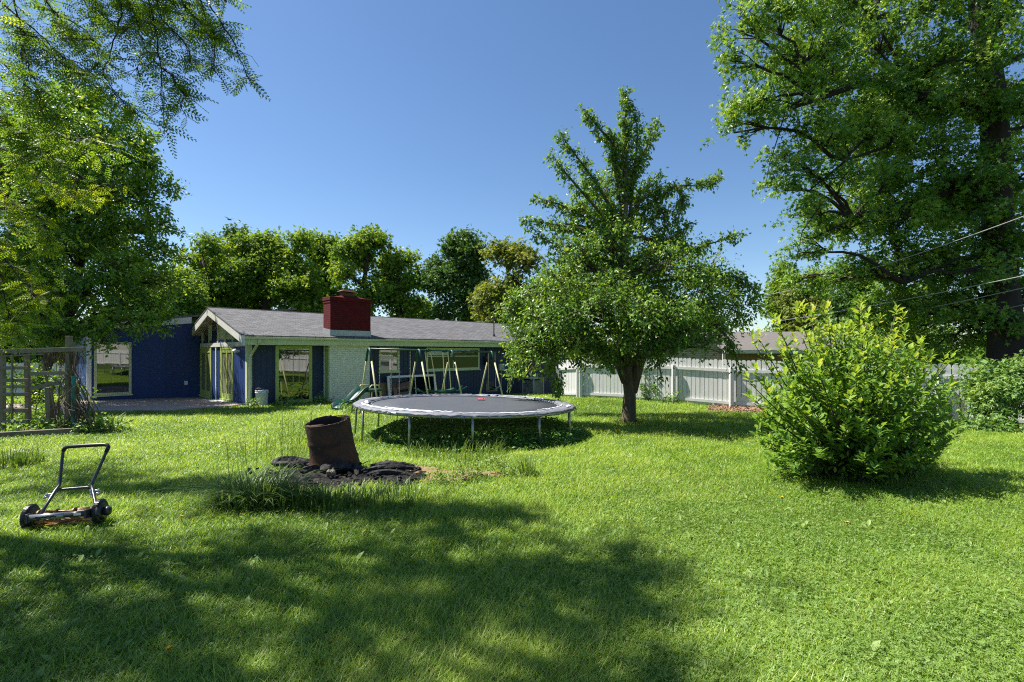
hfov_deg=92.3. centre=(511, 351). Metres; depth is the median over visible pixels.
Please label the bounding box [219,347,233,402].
door
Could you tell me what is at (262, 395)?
bucket
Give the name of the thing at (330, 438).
burn barrel
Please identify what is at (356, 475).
ash
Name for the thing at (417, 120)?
sky
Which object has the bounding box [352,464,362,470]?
charred log
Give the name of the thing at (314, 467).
charred log
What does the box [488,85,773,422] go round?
fruit tree
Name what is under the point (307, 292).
tall tree
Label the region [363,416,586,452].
ground ivy
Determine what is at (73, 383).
garden pole
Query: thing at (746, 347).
neighbour house
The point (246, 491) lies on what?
grass clump
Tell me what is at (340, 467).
rock
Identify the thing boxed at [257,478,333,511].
grass clump
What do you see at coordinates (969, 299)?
power line
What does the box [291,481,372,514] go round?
grass clump
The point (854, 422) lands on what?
leafy bush
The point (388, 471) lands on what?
charred log
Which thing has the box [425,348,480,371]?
window
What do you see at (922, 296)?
power line
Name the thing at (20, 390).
board fence
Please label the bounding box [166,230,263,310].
tall tree
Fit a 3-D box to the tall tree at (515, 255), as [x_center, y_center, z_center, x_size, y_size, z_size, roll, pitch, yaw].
[0.005,-2.626,33.096,6.710,10.749,4.229,0,0,20]
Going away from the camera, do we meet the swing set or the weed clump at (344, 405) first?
the weed clump at (344, 405)
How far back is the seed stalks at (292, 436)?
6.26 m
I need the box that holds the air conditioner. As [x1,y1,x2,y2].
[522,376,543,394]
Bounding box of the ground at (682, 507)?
[0,355,1023,681]
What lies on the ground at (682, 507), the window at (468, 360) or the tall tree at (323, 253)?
the tall tree at (323, 253)
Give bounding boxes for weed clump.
[0,406,135,434]
[242,391,333,406]
[337,399,369,414]
[422,452,538,484]
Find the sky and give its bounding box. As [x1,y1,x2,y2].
[0,0,1023,347]
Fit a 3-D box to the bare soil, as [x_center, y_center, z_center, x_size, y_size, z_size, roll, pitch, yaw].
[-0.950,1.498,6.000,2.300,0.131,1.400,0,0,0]
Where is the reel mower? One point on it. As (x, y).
(98, 511)
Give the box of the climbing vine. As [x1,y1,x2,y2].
[637,364,680,403]
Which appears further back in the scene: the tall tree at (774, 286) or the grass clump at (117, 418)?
the tall tree at (774, 286)
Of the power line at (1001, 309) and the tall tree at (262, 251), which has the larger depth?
the tall tree at (262, 251)
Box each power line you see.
[767,216,1023,294]
[781,275,1023,320]
[831,287,1023,325]
[963,304,1023,317]
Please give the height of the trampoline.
0.798 m
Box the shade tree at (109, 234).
[0,68,192,404]
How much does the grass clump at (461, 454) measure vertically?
0.306 m
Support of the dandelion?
on the ground at (682, 507)
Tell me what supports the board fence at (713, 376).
on the ground at (682, 507)
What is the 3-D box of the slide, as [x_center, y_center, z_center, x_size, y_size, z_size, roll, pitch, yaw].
[-4.775,1.448,15.190,0.524,0.850,1.598,0,0,32]
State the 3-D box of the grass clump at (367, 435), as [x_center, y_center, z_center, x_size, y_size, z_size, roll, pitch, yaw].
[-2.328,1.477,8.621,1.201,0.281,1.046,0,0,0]
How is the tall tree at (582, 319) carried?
on the ground at (682, 507)
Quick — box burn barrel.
[305,414,359,467]
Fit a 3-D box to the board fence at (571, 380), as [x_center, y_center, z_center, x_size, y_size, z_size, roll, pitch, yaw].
[2.199,1.215,19.492,0.195,1.876,1.318,0,0,-38]
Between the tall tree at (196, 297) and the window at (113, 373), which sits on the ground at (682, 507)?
the tall tree at (196, 297)
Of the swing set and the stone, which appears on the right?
the swing set
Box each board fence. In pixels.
[6,363,64,394]
[555,360,578,396]
[579,357,1023,424]
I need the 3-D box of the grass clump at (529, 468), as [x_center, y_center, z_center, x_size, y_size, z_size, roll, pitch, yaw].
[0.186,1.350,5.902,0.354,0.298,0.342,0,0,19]
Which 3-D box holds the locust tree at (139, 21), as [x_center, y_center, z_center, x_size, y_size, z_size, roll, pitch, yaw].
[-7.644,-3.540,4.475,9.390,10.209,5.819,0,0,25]
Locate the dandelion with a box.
[165,645,171,660]
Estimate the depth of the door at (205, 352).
20.75 m
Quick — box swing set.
[361,347,502,398]
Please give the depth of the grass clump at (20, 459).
6.61 m
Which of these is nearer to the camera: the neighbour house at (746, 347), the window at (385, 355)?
the window at (385, 355)
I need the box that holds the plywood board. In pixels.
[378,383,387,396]
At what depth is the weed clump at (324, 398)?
17.09 m
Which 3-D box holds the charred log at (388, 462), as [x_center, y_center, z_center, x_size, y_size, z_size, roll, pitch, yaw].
[-1.453,1.372,5.981,0.528,0.106,0.091,0,0,-10]
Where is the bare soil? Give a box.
[406,466,504,482]
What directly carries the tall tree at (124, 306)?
on the ground at (682, 507)
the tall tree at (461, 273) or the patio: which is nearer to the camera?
the patio
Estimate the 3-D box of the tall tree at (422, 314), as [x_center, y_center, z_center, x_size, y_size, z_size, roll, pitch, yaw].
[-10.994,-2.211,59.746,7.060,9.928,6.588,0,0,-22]
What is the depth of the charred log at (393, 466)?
5.83 m
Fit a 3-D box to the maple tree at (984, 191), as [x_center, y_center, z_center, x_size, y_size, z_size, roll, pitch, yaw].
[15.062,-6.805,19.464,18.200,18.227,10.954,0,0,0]
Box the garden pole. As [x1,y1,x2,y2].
[71,376,75,427]
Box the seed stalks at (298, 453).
[204,424,307,473]
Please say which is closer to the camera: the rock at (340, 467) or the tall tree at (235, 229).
the rock at (340, 467)
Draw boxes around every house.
[76,289,567,404]
[631,332,897,397]
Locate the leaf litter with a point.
(728, 409)
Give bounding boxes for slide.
[331,384,382,409]
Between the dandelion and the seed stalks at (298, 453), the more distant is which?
the seed stalks at (298, 453)
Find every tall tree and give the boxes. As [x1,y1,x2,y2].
[0,307,73,363]
[102,279,166,319]
[146,261,214,322]
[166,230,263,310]
[218,220,251,299]
[220,221,311,309]
[261,225,330,312]
[299,227,350,296]
[322,222,398,315]
[367,244,434,318]
[393,294,443,318]
[416,224,495,321]
[466,232,548,327]
[519,267,596,359]
[757,258,807,331]
[770,279,837,331]
[803,280,884,329]
[881,284,960,365]
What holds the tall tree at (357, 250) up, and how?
on the ground at (682, 507)
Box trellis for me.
[0,336,99,431]
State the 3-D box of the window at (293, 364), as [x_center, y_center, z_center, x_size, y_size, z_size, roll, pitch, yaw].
[-8.010,0.829,18.080,1.315,2.106,0.038,0,0,-45]
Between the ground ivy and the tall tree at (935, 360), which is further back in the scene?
the tall tree at (935, 360)
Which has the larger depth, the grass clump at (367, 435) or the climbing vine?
the climbing vine
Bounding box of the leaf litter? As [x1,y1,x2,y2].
[707,403,762,412]
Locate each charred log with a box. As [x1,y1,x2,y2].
[271,456,309,467]
[302,465,319,471]
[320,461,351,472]
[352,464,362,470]
[360,463,421,471]
[367,469,405,476]
[370,460,414,465]
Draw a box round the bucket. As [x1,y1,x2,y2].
[255,388,267,405]
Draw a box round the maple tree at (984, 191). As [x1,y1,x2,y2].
[700,0,1023,413]
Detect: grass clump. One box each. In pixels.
[0,443,48,467]
[93,412,124,431]
[144,458,324,513]
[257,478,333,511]
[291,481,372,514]
[342,476,428,511]
[353,429,406,445]
[402,431,505,462]
[515,452,539,476]
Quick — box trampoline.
[351,394,576,448]
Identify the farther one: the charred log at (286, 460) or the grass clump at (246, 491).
the charred log at (286, 460)
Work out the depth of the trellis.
9.93 m
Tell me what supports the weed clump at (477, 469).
on the ground at (682, 507)
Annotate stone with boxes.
[326,468,335,476]
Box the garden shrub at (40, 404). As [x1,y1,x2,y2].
[6,358,101,420]
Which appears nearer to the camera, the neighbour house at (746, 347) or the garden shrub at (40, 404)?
the garden shrub at (40, 404)
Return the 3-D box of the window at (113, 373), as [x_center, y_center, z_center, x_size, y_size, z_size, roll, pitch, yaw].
[-15.698,0.677,19.353,1.235,2.118,0.078,0,0,-45]
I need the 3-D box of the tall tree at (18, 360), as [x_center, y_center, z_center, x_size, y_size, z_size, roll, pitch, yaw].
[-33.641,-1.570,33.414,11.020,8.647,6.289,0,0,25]
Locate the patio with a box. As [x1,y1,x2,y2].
[6,397,242,411]
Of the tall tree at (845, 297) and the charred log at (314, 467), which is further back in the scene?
the tall tree at (845, 297)
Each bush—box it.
[741,295,963,485]
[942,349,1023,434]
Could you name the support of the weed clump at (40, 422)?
on the ground at (682, 507)
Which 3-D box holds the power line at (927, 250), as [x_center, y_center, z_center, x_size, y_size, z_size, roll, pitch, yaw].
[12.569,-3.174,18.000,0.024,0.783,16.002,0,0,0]
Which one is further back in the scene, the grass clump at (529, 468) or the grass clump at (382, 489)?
the grass clump at (529, 468)
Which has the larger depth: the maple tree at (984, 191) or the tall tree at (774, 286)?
the tall tree at (774, 286)
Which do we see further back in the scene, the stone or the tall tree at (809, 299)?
the tall tree at (809, 299)
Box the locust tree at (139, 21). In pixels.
[0,0,270,365]
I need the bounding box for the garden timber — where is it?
[0,428,83,438]
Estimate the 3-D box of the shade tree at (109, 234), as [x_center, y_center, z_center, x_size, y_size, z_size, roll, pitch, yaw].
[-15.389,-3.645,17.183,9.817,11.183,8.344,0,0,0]
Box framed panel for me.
[387,374,436,395]
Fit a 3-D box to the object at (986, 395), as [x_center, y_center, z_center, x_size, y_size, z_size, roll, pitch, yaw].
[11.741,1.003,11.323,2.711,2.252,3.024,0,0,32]
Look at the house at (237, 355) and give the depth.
19.73 m
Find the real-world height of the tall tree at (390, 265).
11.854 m
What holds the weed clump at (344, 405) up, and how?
on the ground at (682, 507)
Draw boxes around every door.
[199,347,211,398]
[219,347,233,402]
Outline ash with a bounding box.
[247,459,426,489]
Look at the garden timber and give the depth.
9.33 m
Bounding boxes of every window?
[94,342,132,396]
[275,346,311,403]
[378,347,398,372]
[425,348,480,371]
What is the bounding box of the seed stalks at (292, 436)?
[267,398,319,456]
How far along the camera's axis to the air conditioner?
25.51 m
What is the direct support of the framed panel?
on the ground at (682, 507)
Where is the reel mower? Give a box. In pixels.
[19,443,111,529]

